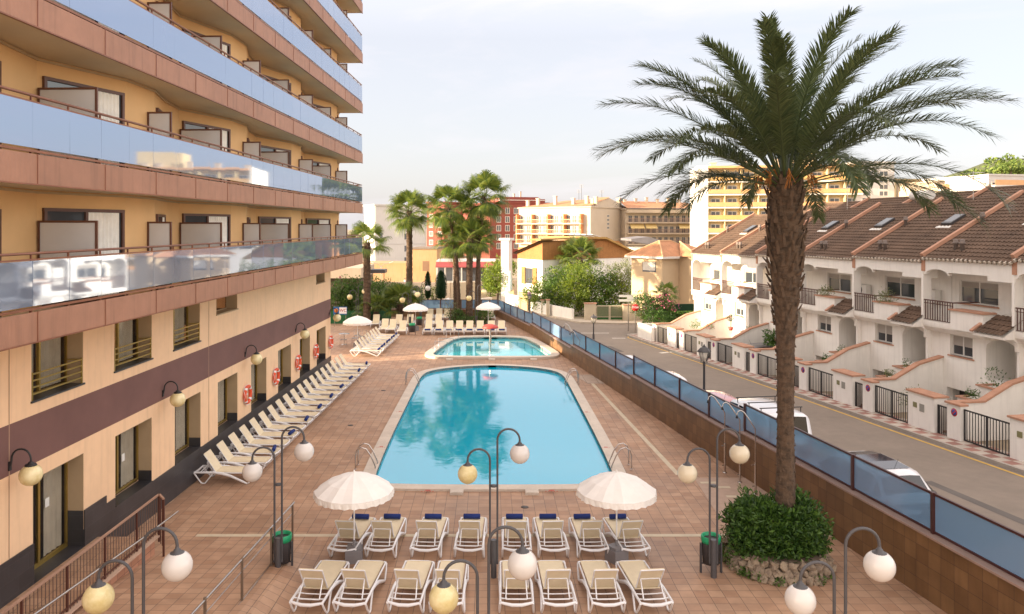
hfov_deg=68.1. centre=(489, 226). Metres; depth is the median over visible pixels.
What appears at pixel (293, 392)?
sun lounger
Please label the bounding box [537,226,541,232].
window
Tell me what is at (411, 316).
sun lounger
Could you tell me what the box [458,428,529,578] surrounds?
globe lamp
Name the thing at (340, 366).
sun lounger
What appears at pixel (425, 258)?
ochre block
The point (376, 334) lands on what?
sun lounger
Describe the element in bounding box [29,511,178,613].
ramp handrail
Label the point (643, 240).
grey roof house
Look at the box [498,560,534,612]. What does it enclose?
sun lounger
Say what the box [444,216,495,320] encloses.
fan palm
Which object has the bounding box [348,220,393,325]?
fan palm
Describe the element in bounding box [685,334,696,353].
driveway gate
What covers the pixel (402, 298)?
globe lamp
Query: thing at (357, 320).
parasol
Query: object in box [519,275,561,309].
hedge bush
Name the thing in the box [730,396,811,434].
parked car
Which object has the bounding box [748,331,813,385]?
garden wall
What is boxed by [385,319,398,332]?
sun lounger
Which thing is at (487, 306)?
parasol
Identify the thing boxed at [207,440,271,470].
sun lounger
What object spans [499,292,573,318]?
wall
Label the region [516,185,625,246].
cream block
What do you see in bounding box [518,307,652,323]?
pavement
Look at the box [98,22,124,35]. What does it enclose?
window
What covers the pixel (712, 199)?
window
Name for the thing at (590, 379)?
shower tray
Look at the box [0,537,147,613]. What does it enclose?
landing floor
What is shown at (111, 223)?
window
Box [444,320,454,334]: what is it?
sun lounger
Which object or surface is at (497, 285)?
citrus tree
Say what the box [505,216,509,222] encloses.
window
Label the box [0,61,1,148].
window
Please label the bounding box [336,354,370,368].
sun lounger
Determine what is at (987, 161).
hill
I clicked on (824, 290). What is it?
balcony plant
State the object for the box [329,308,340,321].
wall lamp
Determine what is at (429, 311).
sun lounger
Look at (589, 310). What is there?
gate pillar
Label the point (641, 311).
oleander
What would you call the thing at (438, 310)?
sun lounger
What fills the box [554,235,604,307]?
fan palm
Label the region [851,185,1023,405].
terraced house
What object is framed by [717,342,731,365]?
driveway gate
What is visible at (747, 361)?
garden gate
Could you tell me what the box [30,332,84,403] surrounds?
window
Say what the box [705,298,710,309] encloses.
window
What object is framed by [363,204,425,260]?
white block
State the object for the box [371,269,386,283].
dark canopy
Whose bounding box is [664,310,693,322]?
clipped hedge
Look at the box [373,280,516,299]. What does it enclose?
sunlit wall
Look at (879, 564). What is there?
globe lamp
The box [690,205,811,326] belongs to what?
terraced house
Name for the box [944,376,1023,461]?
garden wall
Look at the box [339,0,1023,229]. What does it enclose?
sky
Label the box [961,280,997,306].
window
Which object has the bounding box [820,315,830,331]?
window
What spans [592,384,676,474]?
deck band
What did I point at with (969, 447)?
pavement
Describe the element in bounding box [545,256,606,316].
tree
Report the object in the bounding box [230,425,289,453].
sun lounger
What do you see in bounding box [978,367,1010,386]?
potted plant
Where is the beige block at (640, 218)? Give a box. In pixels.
[620,197,689,246]
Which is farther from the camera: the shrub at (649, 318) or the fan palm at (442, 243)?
the fan palm at (442, 243)
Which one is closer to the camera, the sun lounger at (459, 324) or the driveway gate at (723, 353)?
the driveway gate at (723, 353)
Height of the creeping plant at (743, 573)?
0.538 m
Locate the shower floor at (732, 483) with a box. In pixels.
[696,478,772,518]
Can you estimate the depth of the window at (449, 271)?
120.42 m
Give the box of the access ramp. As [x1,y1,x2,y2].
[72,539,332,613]
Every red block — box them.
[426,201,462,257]
[463,191,545,258]
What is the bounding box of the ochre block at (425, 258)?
[363,246,445,281]
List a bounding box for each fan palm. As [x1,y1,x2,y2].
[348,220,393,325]
[350,289,399,320]
[374,281,426,319]
[384,188,432,304]
[422,184,477,315]
[431,223,473,318]
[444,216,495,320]
[455,169,513,315]
[461,217,501,314]
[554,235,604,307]
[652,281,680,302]
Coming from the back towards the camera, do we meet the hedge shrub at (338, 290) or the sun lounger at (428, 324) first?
the hedge shrub at (338, 290)
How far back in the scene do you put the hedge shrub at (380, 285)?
68.11 m
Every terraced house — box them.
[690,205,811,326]
[720,201,860,336]
[755,196,909,342]
[800,190,978,360]
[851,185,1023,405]
[920,190,1023,432]
[1010,246,1023,377]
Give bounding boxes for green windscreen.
[653,304,693,322]
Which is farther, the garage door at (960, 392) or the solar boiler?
the solar boiler
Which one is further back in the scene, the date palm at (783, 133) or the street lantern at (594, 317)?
the street lantern at (594, 317)
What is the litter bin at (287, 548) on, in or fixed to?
on the pool deck
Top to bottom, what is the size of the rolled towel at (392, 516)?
0.124 m
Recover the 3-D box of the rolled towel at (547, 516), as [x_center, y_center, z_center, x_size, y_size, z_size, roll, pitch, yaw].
[1.519,7.580,19.825,0.444,0.124,0.130,0,0,-1]
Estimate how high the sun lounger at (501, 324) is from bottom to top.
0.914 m
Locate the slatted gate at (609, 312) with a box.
[596,305,622,319]
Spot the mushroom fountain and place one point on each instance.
(489, 326)
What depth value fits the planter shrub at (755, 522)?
17.48 m
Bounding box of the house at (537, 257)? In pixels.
[513,234,633,309]
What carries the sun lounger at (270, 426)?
on the pool deck
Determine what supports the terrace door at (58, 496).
in the hotel building at (179, 194)
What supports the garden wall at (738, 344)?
on the ground
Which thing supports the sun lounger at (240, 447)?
on the pool deck
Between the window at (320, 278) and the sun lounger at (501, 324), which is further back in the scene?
the sun lounger at (501, 324)
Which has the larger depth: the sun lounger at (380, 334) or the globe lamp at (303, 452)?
the sun lounger at (380, 334)
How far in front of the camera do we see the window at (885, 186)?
160.62 m
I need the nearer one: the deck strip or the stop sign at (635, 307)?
the deck strip
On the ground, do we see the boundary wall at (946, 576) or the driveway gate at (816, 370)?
the boundary wall at (946, 576)
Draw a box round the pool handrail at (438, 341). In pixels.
[437,327,458,351]
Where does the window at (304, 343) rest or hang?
in the hotel building at (179, 194)
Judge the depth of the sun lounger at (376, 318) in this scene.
61.04 m
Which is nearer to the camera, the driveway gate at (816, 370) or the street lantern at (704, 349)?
the street lantern at (704, 349)
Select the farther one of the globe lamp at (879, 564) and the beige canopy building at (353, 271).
the beige canopy building at (353, 271)
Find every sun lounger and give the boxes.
[193,449,261,483]
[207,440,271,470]
[219,432,280,462]
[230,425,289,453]
[241,417,297,445]
[250,411,305,435]
[259,405,312,430]
[268,399,318,423]
[275,393,324,417]
[283,388,330,411]
[289,560,349,613]
[290,384,336,405]
[297,379,341,400]
[304,375,346,395]
[310,371,350,390]
[315,367,355,386]
[321,363,359,381]
[326,360,362,377]
[327,517,375,556]
[331,357,366,373]
[332,560,386,613]
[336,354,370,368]
[350,341,382,356]
[353,338,385,352]
[359,334,390,347]
[359,336,387,350]
[362,332,392,343]
[364,517,406,557]
[365,330,394,341]
[368,329,396,341]
[370,314,380,327]
[371,327,399,339]
[378,319,388,332]
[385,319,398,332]
[386,560,434,613]
[396,314,402,323]
[396,320,407,334]
[406,314,414,324]
[409,517,448,557]
[422,320,433,334]
[424,314,433,326]
[425,309,434,319]
[429,560,468,612]
[432,314,443,326]
[434,320,444,334]
[435,308,443,319]
[442,309,449,319]
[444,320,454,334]
[453,517,486,557]
[454,320,464,334]
[464,320,474,334]
[475,320,484,334]
[486,320,495,334]
[497,320,506,334]
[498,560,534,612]
[501,517,531,557]
[532,517,569,557]
[534,560,577,612]
[568,517,608,557]
[577,560,625,612]
[602,517,650,556]
[615,560,673,613]
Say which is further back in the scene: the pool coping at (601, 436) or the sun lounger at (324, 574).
the pool coping at (601, 436)
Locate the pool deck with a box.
[127,317,946,613]
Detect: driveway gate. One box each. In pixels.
[658,326,667,344]
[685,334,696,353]
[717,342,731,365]
[758,353,775,379]
[809,367,832,398]
[875,385,907,422]
[964,409,1009,456]
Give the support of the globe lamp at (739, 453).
on the pool deck
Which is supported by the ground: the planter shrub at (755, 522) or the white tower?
the white tower
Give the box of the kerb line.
[627,337,1023,476]
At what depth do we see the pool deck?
21.20 m
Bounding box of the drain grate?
[700,482,742,496]
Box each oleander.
[629,289,656,322]
[641,294,679,319]
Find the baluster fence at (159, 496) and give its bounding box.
[0,493,164,613]
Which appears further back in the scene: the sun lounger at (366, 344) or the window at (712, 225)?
the window at (712, 225)
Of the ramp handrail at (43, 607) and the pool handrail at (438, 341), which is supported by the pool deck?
the pool handrail at (438, 341)
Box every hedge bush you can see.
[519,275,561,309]
[527,260,582,309]
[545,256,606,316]
[569,264,624,314]
[593,267,630,304]
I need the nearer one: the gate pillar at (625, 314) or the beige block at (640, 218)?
the gate pillar at (625, 314)
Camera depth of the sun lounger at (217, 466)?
23.75 m
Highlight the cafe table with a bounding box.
[339,333,349,344]
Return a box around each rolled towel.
[352,514,368,518]
[384,513,400,518]
[425,513,441,518]
[463,514,479,518]
[506,514,522,518]
[539,514,555,518]
[573,513,590,518]
[609,513,625,518]
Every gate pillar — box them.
[546,299,549,316]
[584,303,596,319]
[622,304,634,320]
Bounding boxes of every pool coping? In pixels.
[363,364,625,491]
[425,335,559,359]
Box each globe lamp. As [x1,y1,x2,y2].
[82,527,192,613]
[242,426,313,567]
[347,284,363,315]
[400,287,419,322]
[411,281,429,316]
[429,525,536,613]
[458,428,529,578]
[466,285,486,326]
[677,428,749,578]
[784,527,895,613]
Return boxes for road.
[417,303,1023,533]
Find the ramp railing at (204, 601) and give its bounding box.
[191,502,294,613]
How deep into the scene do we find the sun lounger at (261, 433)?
27.91 m
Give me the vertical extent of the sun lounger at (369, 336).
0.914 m
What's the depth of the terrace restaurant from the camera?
120.42 m
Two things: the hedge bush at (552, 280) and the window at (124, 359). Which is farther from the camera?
the hedge bush at (552, 280)
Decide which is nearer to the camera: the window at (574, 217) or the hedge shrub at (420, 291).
the hedge shrub at (420, 291)
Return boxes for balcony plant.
[816,284,834,295]
[874,287,894,302]
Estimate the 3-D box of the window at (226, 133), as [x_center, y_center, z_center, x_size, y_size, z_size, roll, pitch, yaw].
[-9.010,-2.167,24.156,0.720,2.135,2.153,0,0,2]
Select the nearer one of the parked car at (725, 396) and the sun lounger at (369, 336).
the parked car at (725, 396)
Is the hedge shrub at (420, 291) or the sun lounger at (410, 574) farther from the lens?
the hedge shrub at (420, 291)
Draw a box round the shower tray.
[575,375,604,383]
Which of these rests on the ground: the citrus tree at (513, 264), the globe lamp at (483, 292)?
the citrus tree at (513, 264)
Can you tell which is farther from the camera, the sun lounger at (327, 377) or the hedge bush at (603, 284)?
the hedge bush at (603, 284)
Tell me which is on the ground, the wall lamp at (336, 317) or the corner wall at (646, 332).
the corner wall at (646, 332)
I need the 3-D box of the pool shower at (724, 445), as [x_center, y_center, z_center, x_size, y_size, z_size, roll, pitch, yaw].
[7.380,6.736,24.615,0.665,2.528,0.133,0,0,0]
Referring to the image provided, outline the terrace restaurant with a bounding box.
[436,259,495,282]
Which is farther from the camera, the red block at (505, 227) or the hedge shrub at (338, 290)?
the red block at (505, 227)
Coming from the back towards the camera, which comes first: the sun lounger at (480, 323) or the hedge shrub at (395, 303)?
the hedge shrub at (395, 303)
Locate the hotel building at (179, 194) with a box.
[0,0,362,608]
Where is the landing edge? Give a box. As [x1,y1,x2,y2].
[64,535,159,613]
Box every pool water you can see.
[377,368,610,483]
[435,339,548,355]
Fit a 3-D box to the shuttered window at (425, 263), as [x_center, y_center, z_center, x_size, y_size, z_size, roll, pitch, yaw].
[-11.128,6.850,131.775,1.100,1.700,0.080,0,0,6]
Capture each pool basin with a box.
[376,365,611,473]
[434,337,546,354]
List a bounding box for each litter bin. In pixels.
[274,530,292,565]
[409,323,415,334]
[416,317,422,327]
[700,531,721,572]
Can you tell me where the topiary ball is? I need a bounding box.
[726,314,734,330]
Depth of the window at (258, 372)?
30.65 m
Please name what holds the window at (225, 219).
in the hotel building at (179, 194)
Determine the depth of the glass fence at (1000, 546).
19.21 m
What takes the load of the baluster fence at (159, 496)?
on the landing
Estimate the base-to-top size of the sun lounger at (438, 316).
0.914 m
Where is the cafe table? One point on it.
(344, 334)
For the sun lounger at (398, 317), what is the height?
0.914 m
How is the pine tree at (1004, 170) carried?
on the hill
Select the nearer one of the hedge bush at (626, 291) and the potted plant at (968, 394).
the potted plant at (968, 394)
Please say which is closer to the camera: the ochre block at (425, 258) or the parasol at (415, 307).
the parasol at (415, 307)
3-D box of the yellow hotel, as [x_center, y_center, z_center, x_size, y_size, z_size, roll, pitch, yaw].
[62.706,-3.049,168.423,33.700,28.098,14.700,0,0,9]
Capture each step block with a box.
[450,489,463,494]
[525,489,538,494]
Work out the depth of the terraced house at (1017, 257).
29.45 m
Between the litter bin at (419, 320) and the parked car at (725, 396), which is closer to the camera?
the parked car at (725, 396)
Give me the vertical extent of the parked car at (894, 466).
1.803 m
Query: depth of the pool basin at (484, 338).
54.01 m
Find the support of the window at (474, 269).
in the terrace restaurant
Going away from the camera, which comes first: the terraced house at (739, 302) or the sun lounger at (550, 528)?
the sun lounger at (550, 528)
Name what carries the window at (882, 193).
in the white tower
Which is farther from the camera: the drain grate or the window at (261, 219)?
the window at (261, 219)
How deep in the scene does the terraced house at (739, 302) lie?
51.93 m
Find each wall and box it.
[354,309,1023,613]
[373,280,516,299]
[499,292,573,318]
[638,323,654,341]
[652,310,701,347]
[678,316,731,357]
[710,322,768,369]
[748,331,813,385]
[797,341,870,405]
[861,355,948,432]
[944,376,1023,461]
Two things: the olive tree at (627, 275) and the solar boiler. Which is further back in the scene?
the olive tree at (627, 275)
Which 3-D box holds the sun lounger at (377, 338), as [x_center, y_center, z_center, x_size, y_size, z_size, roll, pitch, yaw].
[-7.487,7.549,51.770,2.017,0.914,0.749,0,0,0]
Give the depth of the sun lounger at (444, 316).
65.23 m
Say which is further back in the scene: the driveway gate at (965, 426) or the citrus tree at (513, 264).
the citrus tree at (513, 264)
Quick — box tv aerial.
[962,171,981,199]
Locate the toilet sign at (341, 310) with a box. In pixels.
[333,307,346,326]
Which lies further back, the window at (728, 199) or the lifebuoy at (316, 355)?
the window at (728, 199)
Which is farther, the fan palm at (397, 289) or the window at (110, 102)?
the fan palm at (397, 289)
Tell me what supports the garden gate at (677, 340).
attached to the garden wall at (704, 334)
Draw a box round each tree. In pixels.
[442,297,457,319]
[481,261,514,299]
[481,278,498,296]
[491,253,517,277]
[599,258,630,304]
[993,166,1010,173]
[998,160,1023,173]
[1012,166,1023,173]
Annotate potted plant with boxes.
[882,368,895,376]
[902,358,912,366]
[965,386,979,398]
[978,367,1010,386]
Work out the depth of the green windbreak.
62.28 m
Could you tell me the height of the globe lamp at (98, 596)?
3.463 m
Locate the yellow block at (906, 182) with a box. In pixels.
[894,179,922,196]
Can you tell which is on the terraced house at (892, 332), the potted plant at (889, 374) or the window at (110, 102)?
the potted plant at (889, 374)
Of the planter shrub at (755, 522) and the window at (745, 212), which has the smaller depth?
the planter shrub at (755, 522)
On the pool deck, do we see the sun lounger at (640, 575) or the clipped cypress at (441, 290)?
the sun lounger at (640, 575)
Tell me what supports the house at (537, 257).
on the ground
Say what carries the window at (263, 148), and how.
in the hotel building at (179, 194)
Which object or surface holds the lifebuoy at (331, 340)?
attached to the hotel building at (179, 194)
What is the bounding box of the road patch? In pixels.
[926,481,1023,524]
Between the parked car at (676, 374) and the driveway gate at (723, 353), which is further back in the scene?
the driveway gate at (723, 353)
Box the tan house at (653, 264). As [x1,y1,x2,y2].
[625,240,694,320]
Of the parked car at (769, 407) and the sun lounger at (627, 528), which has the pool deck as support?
the sun lounger at (627, 528)
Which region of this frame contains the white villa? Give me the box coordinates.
[922,174,1023,191]
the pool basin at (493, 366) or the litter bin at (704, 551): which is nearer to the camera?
the litter bin at (704, 551)
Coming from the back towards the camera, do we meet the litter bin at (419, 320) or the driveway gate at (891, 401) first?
the litter bin at (419, 320)
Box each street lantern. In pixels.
[590,314,596,339]
[697,344,710,389]
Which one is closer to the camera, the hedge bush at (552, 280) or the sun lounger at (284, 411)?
the sun lounger at (284, 411)
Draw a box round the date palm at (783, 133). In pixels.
[589,4,1019,545]
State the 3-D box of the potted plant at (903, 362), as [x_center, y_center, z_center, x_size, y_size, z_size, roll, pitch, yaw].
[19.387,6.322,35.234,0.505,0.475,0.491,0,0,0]
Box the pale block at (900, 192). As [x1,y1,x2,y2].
[895,181,949,196]
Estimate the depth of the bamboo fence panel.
85.08 m
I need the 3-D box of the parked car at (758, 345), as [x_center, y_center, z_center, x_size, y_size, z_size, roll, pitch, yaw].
[17.153,7.788,46.496,3.635,1.783,2.040,0,0,-9]
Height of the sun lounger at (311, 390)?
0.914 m
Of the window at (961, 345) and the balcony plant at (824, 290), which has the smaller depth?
the window at (961, 345)
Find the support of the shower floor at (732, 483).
on the pool deck
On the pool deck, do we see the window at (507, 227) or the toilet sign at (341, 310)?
the toilet sign at (341, 310)
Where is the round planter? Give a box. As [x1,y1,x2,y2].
[722,533,836,586]
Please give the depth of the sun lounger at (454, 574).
15.95 m
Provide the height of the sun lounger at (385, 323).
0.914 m
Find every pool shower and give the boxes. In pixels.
[707,395,726,472]
[721,402,741,482]
[736,410,757,494]
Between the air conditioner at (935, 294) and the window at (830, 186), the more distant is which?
the window at (830, 186)
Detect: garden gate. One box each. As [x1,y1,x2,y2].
[677,333,678,347]
[746,352,749,371]
[855,382,862,407]
[937,404,946,435]
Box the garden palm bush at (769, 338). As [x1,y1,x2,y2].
[762,328,775,346]
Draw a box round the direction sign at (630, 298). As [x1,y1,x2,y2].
[619,294,638,330]
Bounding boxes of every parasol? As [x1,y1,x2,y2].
[313,470,393,564]
[343,315,371,347]
[403,303,427,330]
[476,302,500,310]
[508,271,511,291]
[576,470,656,564]
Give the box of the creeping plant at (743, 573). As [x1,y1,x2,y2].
[719,530,831,586]
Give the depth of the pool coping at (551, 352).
47.30 m
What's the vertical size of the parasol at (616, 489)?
2.170 m
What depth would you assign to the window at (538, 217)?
206.50 m
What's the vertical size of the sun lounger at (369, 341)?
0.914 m
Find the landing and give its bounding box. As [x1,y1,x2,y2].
[81,541,154,605]
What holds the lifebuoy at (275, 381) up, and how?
attached to the hotel building at (179, 194)
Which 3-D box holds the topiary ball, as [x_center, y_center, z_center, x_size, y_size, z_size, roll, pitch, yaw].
[16.278,6.431,51.163,0.610,1.149,0.557,0,0,0]
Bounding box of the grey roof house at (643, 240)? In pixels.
[621,236,657,250]
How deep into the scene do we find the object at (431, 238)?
240.37 m
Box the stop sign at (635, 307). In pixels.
[632,304,638,332]
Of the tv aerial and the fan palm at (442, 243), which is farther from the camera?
the fan palm at (442, 243)
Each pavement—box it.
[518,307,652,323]
[629,334,1023,468]
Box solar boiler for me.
[909,190,935,201]
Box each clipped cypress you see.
[424,271,431,298]
[435,270,447,298]
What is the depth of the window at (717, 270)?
57.58 m
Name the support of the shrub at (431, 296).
on the ground
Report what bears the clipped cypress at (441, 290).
on the ground
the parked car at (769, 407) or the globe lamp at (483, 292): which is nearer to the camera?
the parked car at (769, 407)
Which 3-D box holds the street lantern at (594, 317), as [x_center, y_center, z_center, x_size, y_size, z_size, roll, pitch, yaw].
[7.475,7.470,54.500,0.540,2.386,0.468,0,0,0]
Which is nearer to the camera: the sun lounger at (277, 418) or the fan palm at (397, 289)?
the sun lounger at (277, 418)
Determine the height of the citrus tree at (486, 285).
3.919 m
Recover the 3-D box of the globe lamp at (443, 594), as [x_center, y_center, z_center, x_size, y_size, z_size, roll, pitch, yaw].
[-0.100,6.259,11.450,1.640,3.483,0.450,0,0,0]
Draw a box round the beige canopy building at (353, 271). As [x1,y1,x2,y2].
[331,264,373,306]
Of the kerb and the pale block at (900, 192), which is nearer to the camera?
the kerb
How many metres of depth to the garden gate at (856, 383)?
33.56 m
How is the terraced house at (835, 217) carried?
on the ground
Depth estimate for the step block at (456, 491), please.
22.64 m
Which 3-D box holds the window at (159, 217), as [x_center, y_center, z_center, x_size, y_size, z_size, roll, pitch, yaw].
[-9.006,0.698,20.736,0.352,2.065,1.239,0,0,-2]
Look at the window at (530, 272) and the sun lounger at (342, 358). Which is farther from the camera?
the window at (530, 272)
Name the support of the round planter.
on the pool deck
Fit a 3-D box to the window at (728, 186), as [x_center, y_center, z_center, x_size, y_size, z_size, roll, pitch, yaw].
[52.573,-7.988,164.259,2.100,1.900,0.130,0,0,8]
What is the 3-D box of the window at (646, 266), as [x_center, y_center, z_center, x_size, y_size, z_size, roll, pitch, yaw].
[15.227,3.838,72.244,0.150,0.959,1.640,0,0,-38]
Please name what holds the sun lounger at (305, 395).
on the pool deck
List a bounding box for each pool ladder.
[354,443,377,469]
[405,368,419,385]
[564,368,578,385]
[608,443,632,469]
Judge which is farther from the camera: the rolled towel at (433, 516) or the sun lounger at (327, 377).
the sun lounger at (327, 377)
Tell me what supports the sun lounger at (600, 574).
on the pool deck
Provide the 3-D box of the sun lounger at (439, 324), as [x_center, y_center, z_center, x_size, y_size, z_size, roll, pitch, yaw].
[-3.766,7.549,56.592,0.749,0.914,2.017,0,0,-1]
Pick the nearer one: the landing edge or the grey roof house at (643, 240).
the landing edge
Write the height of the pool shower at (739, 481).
2.528 m
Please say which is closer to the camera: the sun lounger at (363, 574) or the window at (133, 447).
the sun lounger at (363, 574)
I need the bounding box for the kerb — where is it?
[626,333,1023,474]
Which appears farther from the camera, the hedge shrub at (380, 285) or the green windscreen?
the hedge shrub at (380, 285)
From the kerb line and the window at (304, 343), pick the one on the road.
the kerb line
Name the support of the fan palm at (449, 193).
on the pool deck
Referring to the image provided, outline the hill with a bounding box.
[940,153,1023,177]
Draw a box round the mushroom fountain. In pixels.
[482,324,497,351]
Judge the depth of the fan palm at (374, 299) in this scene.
61.88 m
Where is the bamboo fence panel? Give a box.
[518,291,527,310]
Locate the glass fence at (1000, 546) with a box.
[420,299,1023,581]
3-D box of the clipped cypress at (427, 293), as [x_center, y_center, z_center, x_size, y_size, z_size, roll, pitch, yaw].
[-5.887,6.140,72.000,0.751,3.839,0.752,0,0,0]
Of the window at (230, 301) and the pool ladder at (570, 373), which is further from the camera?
the pool ladder at (570, 373)
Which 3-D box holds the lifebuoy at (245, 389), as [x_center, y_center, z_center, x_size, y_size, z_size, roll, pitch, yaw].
[-9.041,6.260,28.283,0.146,0.786,0.786,0,0,2]
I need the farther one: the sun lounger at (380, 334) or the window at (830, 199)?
the window at (830, 199)
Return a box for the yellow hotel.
[690,159,862,246]
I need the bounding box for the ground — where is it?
[347,230,1009,451]
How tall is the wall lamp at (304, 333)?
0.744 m
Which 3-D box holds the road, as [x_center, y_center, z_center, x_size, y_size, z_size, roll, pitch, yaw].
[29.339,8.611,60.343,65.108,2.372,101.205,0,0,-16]
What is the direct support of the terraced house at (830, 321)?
on the ground
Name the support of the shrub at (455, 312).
on the pool deck
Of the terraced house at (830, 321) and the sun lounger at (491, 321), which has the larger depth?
the sun lounger at (491, 321)
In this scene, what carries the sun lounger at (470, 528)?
on the pool deck
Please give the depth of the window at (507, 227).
233.76 m
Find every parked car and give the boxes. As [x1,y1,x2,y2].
[667,371,686,380]
[706,390,735,401]
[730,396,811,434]
[748,343,772,347]
[848,451,932,490]
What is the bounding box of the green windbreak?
[331,308,390,323]
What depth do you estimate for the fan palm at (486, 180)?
63.28 m
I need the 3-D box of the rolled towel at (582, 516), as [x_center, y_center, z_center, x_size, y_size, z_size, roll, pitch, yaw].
[2.416,7.580,19.823,0.444,0.124,0.130,0,0,-3]
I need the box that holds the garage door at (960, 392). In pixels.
[959,390,974,395]
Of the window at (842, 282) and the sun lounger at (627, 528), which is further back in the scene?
the window at (842, 282)
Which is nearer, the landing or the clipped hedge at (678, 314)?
the landing
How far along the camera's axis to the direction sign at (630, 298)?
64.44 m
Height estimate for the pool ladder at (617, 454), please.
1.241 m
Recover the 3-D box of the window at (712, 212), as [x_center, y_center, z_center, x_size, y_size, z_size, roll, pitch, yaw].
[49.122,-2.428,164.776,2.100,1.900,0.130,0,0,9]
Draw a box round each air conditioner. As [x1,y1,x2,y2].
[861,284,870,295]
[931,289,940,301]
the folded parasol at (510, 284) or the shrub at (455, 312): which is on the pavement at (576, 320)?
the folded parasol at (510, 284)
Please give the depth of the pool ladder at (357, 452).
25.32 m
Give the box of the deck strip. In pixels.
[195,534,832,536]
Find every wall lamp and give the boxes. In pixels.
[8,448,42,485]
[162,381,185,406]
[245,345,262,364]
[295,323,309,338]
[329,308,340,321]
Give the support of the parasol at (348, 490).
on the pool deck
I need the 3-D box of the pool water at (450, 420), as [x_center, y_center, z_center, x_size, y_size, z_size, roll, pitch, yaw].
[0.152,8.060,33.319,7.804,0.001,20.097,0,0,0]
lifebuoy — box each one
[243,384,252,404]
[273,367,279,385]
[295,354,301,370]
[314,344,318,358]
[329,335,333,348]
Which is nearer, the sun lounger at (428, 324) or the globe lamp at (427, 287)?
the sun lounger at (428, 324)
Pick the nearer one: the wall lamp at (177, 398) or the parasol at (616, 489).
the parasol at (616, 489)
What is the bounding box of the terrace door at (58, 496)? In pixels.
[33,454,84,583]
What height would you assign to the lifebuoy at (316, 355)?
0.786 m
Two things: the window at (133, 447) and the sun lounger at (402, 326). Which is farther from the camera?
the sun lounger at (402, 326)
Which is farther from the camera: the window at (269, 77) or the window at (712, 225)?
the window at (712, 225)
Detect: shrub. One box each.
[331,275,360,310]
[335,274,375,310]
[354,275,396,308]
[375,283,405,308]
[404,284,425,306]
[430,284,436,298]
[448,308,465,322]
[451,315,481,323]
[472,310,494,323]
[640,307,674,322]
[691,319,701,328]
[718,483,836,563]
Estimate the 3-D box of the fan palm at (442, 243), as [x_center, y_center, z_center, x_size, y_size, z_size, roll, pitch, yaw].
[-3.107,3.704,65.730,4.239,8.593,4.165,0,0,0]
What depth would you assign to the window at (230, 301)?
27.39 m
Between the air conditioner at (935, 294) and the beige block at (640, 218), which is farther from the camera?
the beige block at (640, 218)
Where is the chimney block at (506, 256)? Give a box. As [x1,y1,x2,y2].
[499,238,513,301]
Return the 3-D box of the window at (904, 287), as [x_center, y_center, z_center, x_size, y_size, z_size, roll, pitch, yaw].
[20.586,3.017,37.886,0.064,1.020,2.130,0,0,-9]
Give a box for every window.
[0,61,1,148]
[0,209,1,316]
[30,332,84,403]
[42,76,124,167]
[42,208,124,305]
[61,315,153,380]
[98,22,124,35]
[115,417,152,506]
[133,303,200,356]
[156,214,165,289]
[175,392,201,464]
[182,29,230,87]
[182,121,230,183]
[182,213,230,281]
[184,294,238,324]
[218,373,237,434]
[251,357,266,411]
[258,216,290,268]
[261,74,290,116]
[261,145,290,192]
[278,344,291,392]
[300,335,309,376]
[306,218,330,260]
[313,161,330,164]
[316,273,325,284]
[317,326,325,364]
[423,261,428,270]
[446,268,452,280]
[463,268,465,280]
[472,268,475,280]
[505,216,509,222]
[505,225,509,230]
[521,267,536,284]
[526,235,530,242]
[537,216,541,222]
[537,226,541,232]
[572,215,576,222]
[572,225,576,232]
[642,262,655,271]
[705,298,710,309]
[711,198,720,206]
[711,211,720,219]
[711,224,720,232]
[714,266,720,279]
[727,185,736,193]
[727,198,736,206]
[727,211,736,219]
[736,302,743,315]
[744,211,753,214]
[745,268,755,283]
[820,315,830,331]
[829,185,839,188]
[829,198,839,201]
[829,272,850,292]
[877,323,891,343]
[879,184,888,189]
[879,190,888,196]
[886,276,914,298]
[952,334,972,358]
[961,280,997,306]
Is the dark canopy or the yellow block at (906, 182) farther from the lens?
the yellow block at (906, 182)
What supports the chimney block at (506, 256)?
on the ground
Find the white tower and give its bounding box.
[846,161,893,200]
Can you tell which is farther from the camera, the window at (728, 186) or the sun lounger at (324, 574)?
the window at (728, 186)
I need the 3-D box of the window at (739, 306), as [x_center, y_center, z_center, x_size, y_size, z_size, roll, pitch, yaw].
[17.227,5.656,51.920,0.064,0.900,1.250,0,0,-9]
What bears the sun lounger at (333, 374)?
on the pool deck

